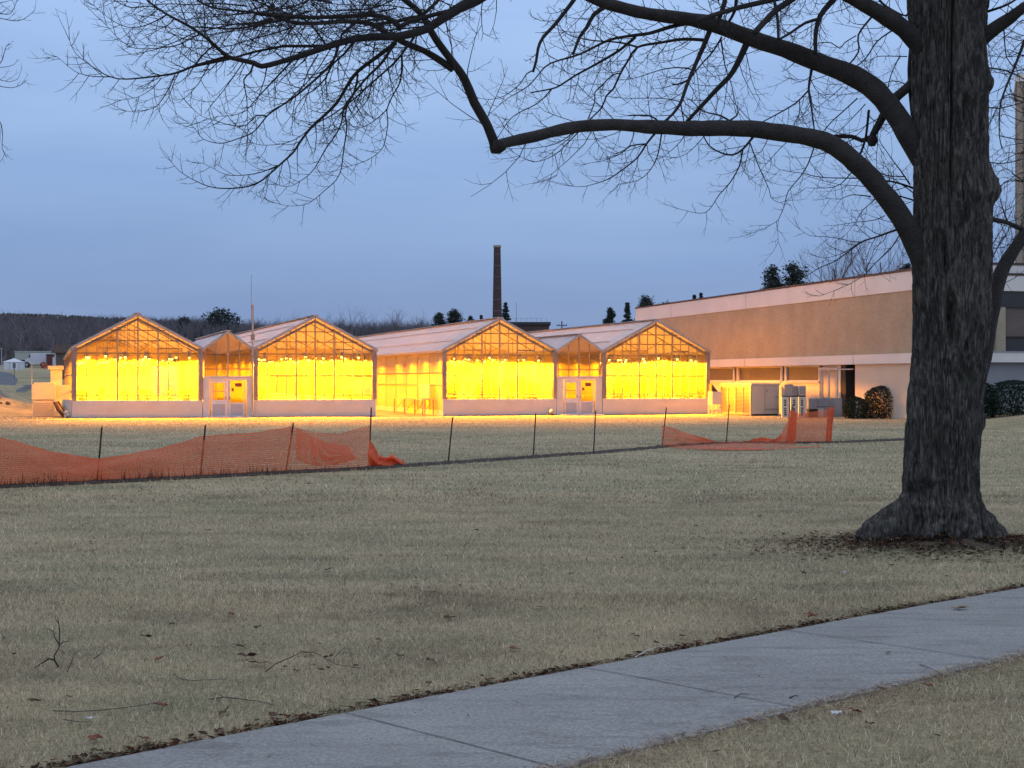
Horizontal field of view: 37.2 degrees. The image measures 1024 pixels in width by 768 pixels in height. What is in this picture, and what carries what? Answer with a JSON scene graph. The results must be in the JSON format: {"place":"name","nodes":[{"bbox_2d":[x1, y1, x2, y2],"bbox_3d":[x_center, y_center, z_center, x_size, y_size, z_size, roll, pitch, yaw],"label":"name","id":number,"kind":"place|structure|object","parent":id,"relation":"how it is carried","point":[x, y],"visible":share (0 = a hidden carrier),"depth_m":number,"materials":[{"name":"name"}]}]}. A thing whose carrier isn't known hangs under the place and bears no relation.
{"place":"outdoors","nodes":[
{"label":"outdoors","id":0,"kind":"place"},
{"bbox_2d":[0,372,17,397],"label":"road","id":1,"kind":"structure","parent":0,"point":[6,378],"depth_m":144.55,"materials":[{"name":"asphalt"}]},
{"bbox_2d":[7,385,30,397],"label":"drive","id":2,"kind":"structure","parent":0,"point":[24,388],"depth_m":131.59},
{"bbox_2d":[0,315,1023,767],"bbox_3d":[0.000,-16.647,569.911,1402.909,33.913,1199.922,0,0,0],"label":"lawn","id":3,"kind":"structure","parent":0,"point":[22,405],"depth_m":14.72,"materials":[{"name":"plant"}]},
{"bbox_2d":[3,358,24,369],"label":"white tent","id":4,"kind":"object","parent":3,"relation":"on","point":[8,364],"visible":0.67,"depth_m":190.00,"materials":[{"name":"fabric"}]},
{"bbox_2d":[0,0,43,161],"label":"bare tree","id":5,"kind":"object","parent":3,"relation":"on","point":[16,60],"visible":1,"depth_m":21.23,"materials":[{"name":"grey plant"}]},
{"bbox_2d":[31,358,31,404],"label":"marker pole","id":6,"kind":"object","parent":3,"relation":"on","point":[31,381],"visible":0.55,"depth_m":117.97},
{"bbox_2d":[14,351,53,361],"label":"storage trailer","id":7,"kind":"object","parent":3,"relation":"on","point":[22,355],"visible":0.29,"depth_m":221.99,"materials":[{"name":"metal"}]},
{"bbox_2d":[25,353,48,367],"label":"step van","id":8,"kind":"object","parent":3,"relation":"on","point":[38,358],"visible":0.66,"depth_m":204.99,"materials":[{"name":"white paint"}]},
{"bbox_2d":[46,354,53,365],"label":"red shed","id":9,"kind":"structure","parent":3,"relation":"on","point":[50,359],"depth_m":203.99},
{"bbox_2d":[32,383,69,416],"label":"cooler cabinet","id":10,"kind":"object","parent":3,"relation":"on","point":[45,396],"visible":0.97,"depth_m":83.01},
{"bbox_2d":[36,615,68,667],"bbox_3d":[-2.748,1.557,9.196,0.224,0.319,0.145,0,0,10],"label":"fallen twig","id":11,"kind":"object","parent":3,"relation":"on","point":[54,660],"visible":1,"depth_m":9.19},
{"bbox_2d":[47,366,63,414],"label":"vent stack","id":12,"kind":"object","parent":3,"relation":"on","point":[56,375],"visible":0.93,"depth_m":88.57,"materials":[{"name":"metal"}]},
{"bbox_2d":[53,401,67,417],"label":"rolled hose","id":13,"kind":"object","parent":3,"relation":"on","point":[58,409],"visible":1,"depth_m":80.70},
{"bbox_2d":[51,345,80,378],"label":"brown building","id":14,"kind":"structure","parent":3,"relation":"on","point":[59,351],"depth_m":149.94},
{"bbox_2d":[64,410,70,417],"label":"pot pile","id":15,"kind":"object","parent":3,"relation":"on","point":[67,414],"visible":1,"depth_m":80.41,"materials":[{"name":"white plastic"}]},
{"bbox_2d":[88,734,102,739],"bbox_3d":[-1.993,1.694,7.271,0.072,0.019,0.106,-8,13,-15],"label":"dead leaf","id":16,"kind":"object","parent":3,"relation":"on","point":[94,736],"visible":1,"depth_m":7.29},
{"bbox_2d":[98,426,102,458],"bbox_3d":[-7.244,1.271,26.659,0.127,1.056,0.042,0,0,-18],"label":"fence stake","id":17,"kind":"object","parent":3,"relation":"on","point":[100,442],"visible":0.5,"depth_m":26.66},
{"bbox_2d":[53,698,169,711],"bbox_3d":[-2.086,1.700,8.018,0.635,0.007,0.120,0,0,-29],"label":"fallen twig","id":18,"kind":"object","parent":3,"relation":"on","point":[103,709],"visible":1,"depth_m":7.92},
{"bbox_2d":[63,312,204,417],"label":"greenhouse","id":19,"kind":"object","parent":3,"relation":"on","point":[112,378],"visible":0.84,"depth_m":82.78,"materials":[{"name":"glass"}]},
{"bbox_2d":[96,388,104,399],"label":"potted plant","id":20,"kind":"object","parent":19,"relation":"in","point":[100,391],"visible":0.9,"depth_m":82.67,"materials":[{"name":"green plant"}]},
{"bbox_2d":[119,390,129,399],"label":"potted plant","id":21,"kind":"object","parent":19,"relation":"in","point":[123,392],"visible":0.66,"depth_m":83.33,"materials":[{"name":"green plant"}]},
{"bbox_2d":[142,388,152,399],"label":"potted plant","id":22,"kind":"object","parent":19,"relation":"in","point":[145,393],"visible":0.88,"depth_m":82.94,"materials":[{"name":"green plant"}]},
{"bbox_2d":[164,387,174,399],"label":"potted plant","id":23,"kind":"object","parent":19,"relation":"in","point":[171,392],"visible":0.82,"depth_m":86.21,"materials":[{"name":"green plant"}]},
{"bbox_2d":[176,314,192,327],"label":"pine tree","id":24,"kind":"object","parent":3,"relation":"on","point":[184,320],"visible":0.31,"depth_m":299.74,"materials":[{"name":"green plant"}]},
{"bbox_2d":[201,425,205,469],"bbox_3d":[-5.716,1.280,28.039,0.148,1.056,0.044,0,0,0],"label":"fence stake","id":25,"kind":"object","parent":3,"relation":"on","point":[203,442],"visible":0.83,"depth_m":28.03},
{"bbox_2d":[0,427,291,484],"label":"safety net","id":26,"kind":"object","parent":25,"relation":"attached to","point":[97,464],"visible":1,"depth_m":27.10,"materials":[{"name":"orange plastic"}]},
{"bbox_2d":[177,330,252,417],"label":"greenhouse entrance","id":27,"kind":"object","parent":3,"relation":"on","point":[227,385],"visible":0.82,"depth_m":86.05,"materials":[{"name":"white glass"}]},
{"bbox_2d":[211,380,226,416],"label":"door","id":28,"kind":"structure","parent":27,"relation":"in","point":[218,407],"depth_m":82.18,"materials":[{"name":"white paint"}]},
{"bbox_2d":[229,380,244,416],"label":"door","id":29,"kind":"structure","parent":27,"relation":"in","point":[235,409],"depth_m":82.46,"materials":[{"name":"white paint"}]},
{"bbox_2d":[200,307,244,333],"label":"pine tree","id":30,"kind":"object","parent":3,"relation":"on","point":[217,315],"visible":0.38,"depth_m":258.89,"materials":[{"name":"green plant"}]},
{"bbox_2d":[209,692,275,705],"bbox_3d":[-1.440,1.688,8.132,0.453,0.026,0.086,0,0,27],"label":"fallen twig","id":31,"kind":"object","parent":3,"relation":"on","point":[235,698],"visible":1,"depth_m":8.19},
{"bbox_2d":[0,308,489,365],"bbox_3d":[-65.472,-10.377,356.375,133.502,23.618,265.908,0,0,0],"label":"woods","id":32,"kind":"object","parent":3,"relation":"on","point":[49,334],"visible":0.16,"depth_m":256.82,"materials":[{"name":"plant"}]},
{"bbox_2d":[237,652,256,655],"bbox_3d":[-1.638,1.678,9.442,0.076,0.026,0.156,-3,-11,45],"label":"dead leaf","id":33,"kind":"object","parent":3,"relation":"on","point":[248,654],"visible":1,"depth_m":9.43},
{"bbox_2d":[251,274,254,416],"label":"antenna mast","id":34,"kind":"object","parent":3,"relation":"on","point":[252,321],"visible":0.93,"depth_m":82.43,"materials":[{"name":"metal"}]},
{"bbox_2d":[248,659,270,663],"bbox_3d":[-1.527,1.675,9.192,0.149,0.021,0.088,0,0,-4],"label":"dead leaf","id":35,"kind":"object","parent":3,"relation":"on","point":[260,661],"visible":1,"depth_m":9.18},
{"bbox_2d":[285,422,293,469],"bbox_3d":[-4.378,1.288,29.837,0.206,1.071,0.044,0,0,12],"label":"fence stake","id":36,"kind":"object","parent":3,"relation":"on","point":[290,441],"visible":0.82,"depth_m":29.82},
{"bbox_2d":[209,315,377,416],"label":"greenhouse","id":37,"kind":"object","parent":3,"relation":"on","point":[286,379],"visible":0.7,"depth_m":87.24,"materials":[{"name":"glass"}]},
{"bbox_2d":[298,387,306,399],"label":"potted plant","id":38,"kind":"object","parent":37,"relation":"in","point":[300,393],"visible":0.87,"depth_m":89.19,"materials":[{"name":"green plant"}]},
{"bbox_2d":[265,647,359,671],"bbox_3d":[-1.215,1.665,9.200,0.559,0.066,0.398,0,0,-10],"label":"fallen twig","id":39,"kind":"object","parent":3,"relation":"on","point":[312,652],"visible":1,"depth_m":9.16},
{"bbox_2d":[341,307,361,330],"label":"bare tree","id":40,"kind":"object","parent":3,"relation":"on","point":[350,320],"visible":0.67,"depth_m":344.32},
{"bbox_2d":[370,407,371,440],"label":"fence stake","id":41,"kind":"object","parent":3,"relation":"on","point":[370,421],"visible":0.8,"depth_m":31.52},
{"bbox_2d":[290,426,404,469],"bbox_3d":[-3.180,1.287,31.079,0.352,0.929,3.496,0,0,37],"label":"safety net","id":42,"kind":"object","parent":41,"relation":"attached to","point":[345,450],"visible":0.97,"depth_m":30.52,"materials":[{"name":"orange plastic"}]},
{"bbox_2d":[394,398,415,413],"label":"work table","id":43,"kind":"object","parent":3,"relation":"on","point":[404,404],"visible":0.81,"depth_m":91.26,"materials":[{"name":"metal"}]},
{"bbox_2d":[413,399,433,415],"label":"work table","id":44,"kind":"object","parent":3,"relation":"on","point":[424,412],"visible":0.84,"depth_m":87.03,"materials":[{"name":"metal"}]},
{"bbox_2d":[419,383,430,397],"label":"board","id":45,"kind":"object","parent":44,"relation":"on","point":[424,390],"visible":1,"depth_m":88.58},
{"bbox_2d":[431,312,448,325],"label":"pine tree","id":46,"kind":"object","parent":3,"relation":"on","point":[438,318],"visible":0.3,"depth_m":254.57,"materials":[{"name":"green plant"}]},
{"bbox_2d":[325,317,558,415],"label":"greenhouse","id":47,"kind":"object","parent":3,"relation":"on","point":[406,365],"visible":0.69,"depth_m":89.74,"materials":[{"name":"glass"}]},
{"bbox_2d":[465,381,471,398],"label":"potted plant","id":48,"kind":"object","parent":47,"relation":"in","point":[467,397],"visible":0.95,"depth_m":91.46,"materials":[{"name":"green plant"}]},
{"bbox_2d":[509,382,515,398],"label":"potted plant","id":49,"kind":"object","parent":47,"relation":"in","point":[512,397],"visible":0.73,"depth_m":91.91,"materials":[{"name":"green plant"}]},
{"bbox_2d":[518,380,524,398],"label":"potted plant","id":50,"kind":"object","parent":47,"relation":"in","point":[522,392],"visible":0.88,"depth_m":89.38,"materials":[{"name":"green plant"}]},
{"bbox_2d":[448,417,452,459],"bbox_3d":[-1.365,1.274,33.401,0.150,1.107,0.044,0,0,10],"label":"fence stake","id":51,"kind":"object","parent":3,"relation":"on","point":[450,438],"visible":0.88,"depth_m":33.39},
{"bbox_2d":[0,436,902,487],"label":"dead weeds","id":52,"kind":"object","parent":3,"relation":"on","point":[161,475],"visible":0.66,"depth_m":27.40,"materials":[{"name":"beige plant"}]},
{"bbox_2d":[0,438,903,487],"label":"soil strip","id":53,"kind":"object","parent":3,"relation":"on","point":[95,481],"visible":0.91,"depth_m":31.26,"materials":[{"name":"soil"}]},
{"bbox_2d":[444,308,464,323],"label":"pine tree","id":54,"kind":"object","parent":3,"relation":"on","point":[454,315],"visible":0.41,"depth_m":257.45,"materials":[{"name":"green plant"}]},
{"bbox_2d":[493,245,501,317],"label":"chimney stack","id":55,"kind":"object","parent":3,"relation":"on","point":[497,304],"visible":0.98,"depth_m":349.13,"materials":[{"name":"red brick"}]},
{"bbox_2d":[501,302,510,322],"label":"spruce tree","id":56,"kind":"object","parent":3,"relation":"on","point":[505,315],"visible":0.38,"depth_m":289.69,"materials":[{"name":"green plant"}]},
{"bbox_2d":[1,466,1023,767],"bbox_3d":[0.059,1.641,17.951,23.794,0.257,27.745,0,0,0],"label":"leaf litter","id":57,"kind":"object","parent":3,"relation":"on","point":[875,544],"visible":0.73,"depth_m":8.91,"materials":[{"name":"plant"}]},
{"bbox_2d":[27,0,1023,541],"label":"bare tree","id":58,"kind":"object","parent":3,"relation":"on","point":[941,130],"visible":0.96,"depth_m":15.80,"materials":[{"name":"grey plant"}]},
{"bbox_2d":[511,302,550,331],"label":"power house","id":59,"kind":"structure","parent":3,"relation":"on","point":[531,326],"depth_m":299.97,"materials":[{"name":"red brick"}]},
{"bbox_2d":[533,413,535,454],"bbox_3d":[0.527,1.252,36.059,0.117,1.137,0.044,0,0,-24],"label":"fence stake","id":60,"kind":"object","parent":3,"relation":"on","point":[534,434],"visible":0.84,"depth_m":36.05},
{"bbox_2d":[474,333,603,415],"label":"greenhouse entrance","id":61,"kind":"object","parent":3,"relation":"on","point":[579,385],"visible":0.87,"depth_m":90.62,"materials":[{"name":"white glass"}]},
{"bbox_2d":[564,380,577,413],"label":"door","id":62,"kind":"structure","parent":61,"relation":"in","point":[570,405],"depth_m":88.01,"materials":[{"name":"white paint"}]},
{"bbox_2d":[580,380,593,413],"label":"door","id":63,"kind":"structure","parent":61,"relation":"in","point":[586,407],"depth_m":88.32,"materials":[{"name":"white paint"}]},
{"bbox_2d":[447,319,710,414],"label":"greenhouse","id":64,"kind":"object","parent":3,"relation":"on","point":[625,339],"visible":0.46,"depth_m":91.79,"materials":[{"name":"glass"}]},
{"bbox_2d":[606,376,612,397],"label":"potted plant","id":65,"kind":"object","parent":64,"relation":"in","point":[607,379],"visible":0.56,"depth_m":91.19,"materials":[{"name":"green plant"}]},
{"bbox_2d":[615,377,621,397],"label":"potted plant","id":66,"kind":"object","parent":64,"relation":"in","point":[616,379],"visible":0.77,"depth_m":90.56,"materials":[{"name":"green plant"}]},
{"bbox_2d":[627,377,635,397],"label":"potted plant","id":67,"kind":"object","parent":64,"relation":"in","point":[634,386],"visible":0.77,"depth_m":92.46,"materials":[{"name":"green plant"}]},
{"bbox_2d":[677,379,687,397],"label":"potted plant","id":68,"kind":"object","parent":64,"relation":"in","point":[682,384],"visible":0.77,"depth_m":91.48,"materials":[{"name":"green plant"}]},
{"bbox_2d":[681,380,687,397],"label":"potted plant","id":69,"kind":"object","parent":64,"relation":"in","point":[684,388],"visible":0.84,"depth_m":91.36,"materials":[{"name":"green plant"}]},
{"bbox_2d":[593,410,595,451],"bbox_3d":[2.045,1.230,37.712,0.114,1.152,0.047,0,0,-36],"label":"fence stake","id":70,"kind":"object","parent":3,"relation":"on","point":[594,431],"visible":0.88,"depth_m":37.71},
{"bbox_2d":[602,306,615,323],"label":"pine tree","id":71,"kind":"object","parent":3,"relation":"on","point":[611,314],"visible":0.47,"depth_m":239.60,"materials":[{"name":"green plant"}]},
{"bbox_2d":[621,302,632,321],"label":"spruce tree","id":72,"kind":"object","parent":3,"relation":"on","point":[627,307],"visible":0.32,"depth_m":234.76,"materials":[{"name":"green plant"}]},
{"bbox_2d":[633,295,658,320],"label":"pine tree","id":73,"kind":"object","parent":3,"relation":"on","point":[645,301],"visible":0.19,"depth_m":239.41,"materials":[{"name":"green plant"}]},
{"bbox_2d":[662,407,666,444],"bbox_3d":[4.256,1.248,42.603,0.174,1.199,0.043,0,0,5],"label":"fence stake","id":74,"kind":"object","parent":3,"relation":"on","point":[664,424],"visible":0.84,"depth_m":42.59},
{"bbox_2d":[662,409,828,449],"bbox_3d":[6.974,1.270,42.916,6.716,1.015,3.602,0,0,-45],"label":"safety net","id":75,"kind":"object","parent":74,"relation":"attached to","point":[792,426],"visible":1,"depth_m":44.92,"materials":[{"name":"orange plastic"}]},
{"bbox_2d":[708,384,721,414],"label":"heater box","id":76,"kind":"object","parent":3,"relation":"on","point":[714,396],"visible":0.91,"depth_m":87.76,"materials":[{"name":"paint"}]},
{"bbox_2d":[726,404,729,441],"bbox_3d":[6.515,1.226,45.960,0.138,1.237,0.043,0,0,7],"label":"fence stake","id":77,"kind":"object","parent":3,"relation":"on","point":[727,422],"visible":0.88,"depth_m":45.95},
{"bbox_2d":[720,383,779,415],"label":"chiller cabinet","id":78,"kind":"object","parent":3,"relation":"on","point":[756,399],"visible":0.94,"depth_m":86.97,"materials":[{"name":"metal"}]},
{"bbox_2d":[759,264,784,289],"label":"pine tree","id":79,"kind":"object","parent":3,"relation":"on","point":[771,277],"visible":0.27,"depth_m":189.50,"materials":[{"name":"green plant"}]},
{"bbox_2d":[773,714,789,721],"bbox_3d":[1.354,1.670,7.612,0.098,0.016,0.048,16,15,28],"label":"dead leaf","id":80,"kind":"object","parent":3,"relation":"on","point":[782,717],"visible":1,"depth_m":7.62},
{"bbox_2d":[781,397,788,416],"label":"pallet","id":81,"kind":"object","parent":3,"relation":"on","point":[784,406],"visible":0.95,"depth_m":82.47,"materials":[{"name":"white plastic"}]},
{"bbox_2d":[781,384,792,410],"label":"condenser","id":82,"kind":"object","parent":3,"relation":"on","point":[786,390],"visible":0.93,"depth_m":85.70,"materials":[{"name":"metal"}]},
{"bbox_2d":[790,397,797,416],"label":"pallet","id":83,"kind":"object","parent":3,"relation":"on","point":[794,401],"visible":0.59,"depth_m":82.62,"materials":[{"name":"white plastic"}]},
{"bbox_2d":[792,385,796,396],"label":"condenser","id":84,"kind":"object","parent":3,"relation":"on","point":[794,390],"visible":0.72,"depth_m":86.15,"materials":[{"name":"white paint"}]},
{"bbox_2d":[779,260,813,286],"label":"pine tree","id":85,"kind":"object","parent":3,"relation":"on","point":[794,275],"visible":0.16,"depth_m":189.39,"materials":[{"name":"green plant"}]},
{"bbox_2d":[798,397,805,416],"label":"pallet","id":86,"kind":"object","parent":3,"relation":"on","point":[801,405],"visible":0.86,"depth_m":82.77,"materials":[{"name":"white plastic"}]},
{"bbox_2d":[784,239,825,282],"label":"bare tree","id":87,"kind":"object","parent":3,"relation":"on","point":[805,265],"visible":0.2,"depth_m":194.69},
{"bbox_2d":[806,409,817,417],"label":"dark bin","id":88,"kind":"object","parent":3,"relation":"on","point":[811,410],"visible":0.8,"depth_m":81.32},
{"bbox_2d":[808,397,841,416],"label":"meter panel","id":89,"kind":"object","parent":3,"relation":"on","point":[820,402],"visible":0.74,"depth_m":83.43,"materials":[{"name":"metal"}]},
{"bbox_2d":[635,262,1023,418],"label":"flat roofed building","id":90,"kind":"structure","parent":3,"relation":"on","point":[845,344],"depth_m":86.54,"materials":[{"name":"white concrete"}]},
{"bbox_2d":[710,367,735,381],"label":"window","id":91,"kind":"structure","parent":90,"relation":"in","point":[728,374],"depth_m":101.97,"materials":[{"name":"glass"}]},
{"bbox_2d":[736,366,783,381],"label":"window","id":92,"kind":"structure","parent":90,"relation":"in","point":[745,374],"depth_m":95.87,"materials":[{"name":"glass"}]},
{"bbox_2d":[783,366,821,382],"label":"window","id":93,"kind":"structure","parent":90,"relation":"in","point":[793,374],"depth_m":89.90,"materials":[{"name":"glass"}]},
{"bbox_2d":[1006,307,1023,350],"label":"window","id":94,"kind":"structure","parent":90,"relation":"in","point":[1014,316],"depth_m":73.31,"materials":[{"name":"glass"}]},
{"bbox_2d":[826,407,834,441],"bbox_3d":[9.447,1.224,45.196,0.258,1.085,0.214,0,0,0],"label":"net roll","id":95,"kind":"object","parent":3,"relation":"on","point":[829,423],"visible":0.98,"depth_m":45.13,"materials":[{"name":"orange plastic"}]},
{"bbox_2d":[803,231,863,282],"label":"bare tree","id":96,"kind":"object","parent":3,"relation":"on","point":[843,264],"visible":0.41,"depth_m":181.13,"materials":[{"name":"plant"}]},
{"bbox_2d":[787,228,884,280],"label":"bare tree","id":97,"kind":"object","parent":3,"relation":"on","point":[833,263],"visible":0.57,"depth_m":182.85,"materials":[{"name":"plant"}]},
{"bbox_2d":[842,396,868,418],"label":"evergreen shrub","id":98,"kind":"object","parent":3,"relation":"on","point":[853,410],"visible":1,"depth_m":79.19,"materials":[{"name":"green plant"}]},
{"bbox_2d":[827,234,907,278],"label":"bare tree","id":99,"kind":"object","parent":3,"relation":"on","point":[897,265],"visible":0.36,"depth_m":186.73,"materials":[{"name":"plant"}]},
{"bbox_2d":[837,208,902,277],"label":"bare tree","id":100,"kind":"object","parent":3,"relation":"on","point":[865,252],"visible":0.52,"depth_m":186.02,"materials":[{"name":"plant"}]},
{"bbox_2d":[863,385,892,418],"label":"evergreen shrub","id":101,"kind":"object","parent":3,"relation":"on","point":[871,403],"visible":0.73,"depth_m":79.46,"materials":[{"name":"green plant"}]},
{"bbox_2d":[862,234,909,272],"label":"bare tree","id":102,"kind":"object","parent":3,"relation":"on","point":[894,260],"visible":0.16,"depth_m":190.70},
{"bbox_2d":[899,263,911,269],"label":"pine tree","id":103,"kind":"object","parent":3,"relation":"on","point":[906,266],"visible":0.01,"depth_m":189.72,"materials":[{"name":"green plant"}]},
{"bbox_2d":[984,383,997,417],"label":"evergreen shrub","id":104,"kind":"object","parent":3,"relation":"on","point":[989,403],"visible":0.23,"depth_m":69.04,"materials":[{"name":"green plant"}]},
{"bbox_2d":[984,380,1023,415],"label":"evergreen shrub","id":105,"kind":"object","parent":3,"relation":"on","point":[1019,388],"visible":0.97,"depth_m":68.64,"materials":[{"name":"green plant"}]},
{"bbox_2d":[993,193,1014,260],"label":"bare tree","id":106,"kind":"object","parent":3,"relation":"on","point":[1001,230],"visible":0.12,"depth_m":148.38,"materials":[{"name":"plant"}]},
{"bbox_2d":[0,0,1023,328],"label":"sky","id":107,"kind":"structure","parent":0,"point":[90,225],"materials":[{"name":"blue"}]},
{"bbox_2d":[63,587,1023,767],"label":"sidewalk","id":108,"kind":"structure","parent":0,"point":[546,719],"depth_m":8.11,"materials":[{"name":"concrete"}]},
{"bbox_2d":[797,386,805,396],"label":"condenser","id":109,"kind":"object","parent":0,"point":[801,391],"visible":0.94,"depth_m":85.95,"materials":[{"name":"paint"}]},
{"bbox_2d":[1013,73,1023,262],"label":"brick tower","id":110,"kind":"structure","parent":0,"point":[1020,203],"depth_m":95.88,"materials":[{"name":"brown brick"}]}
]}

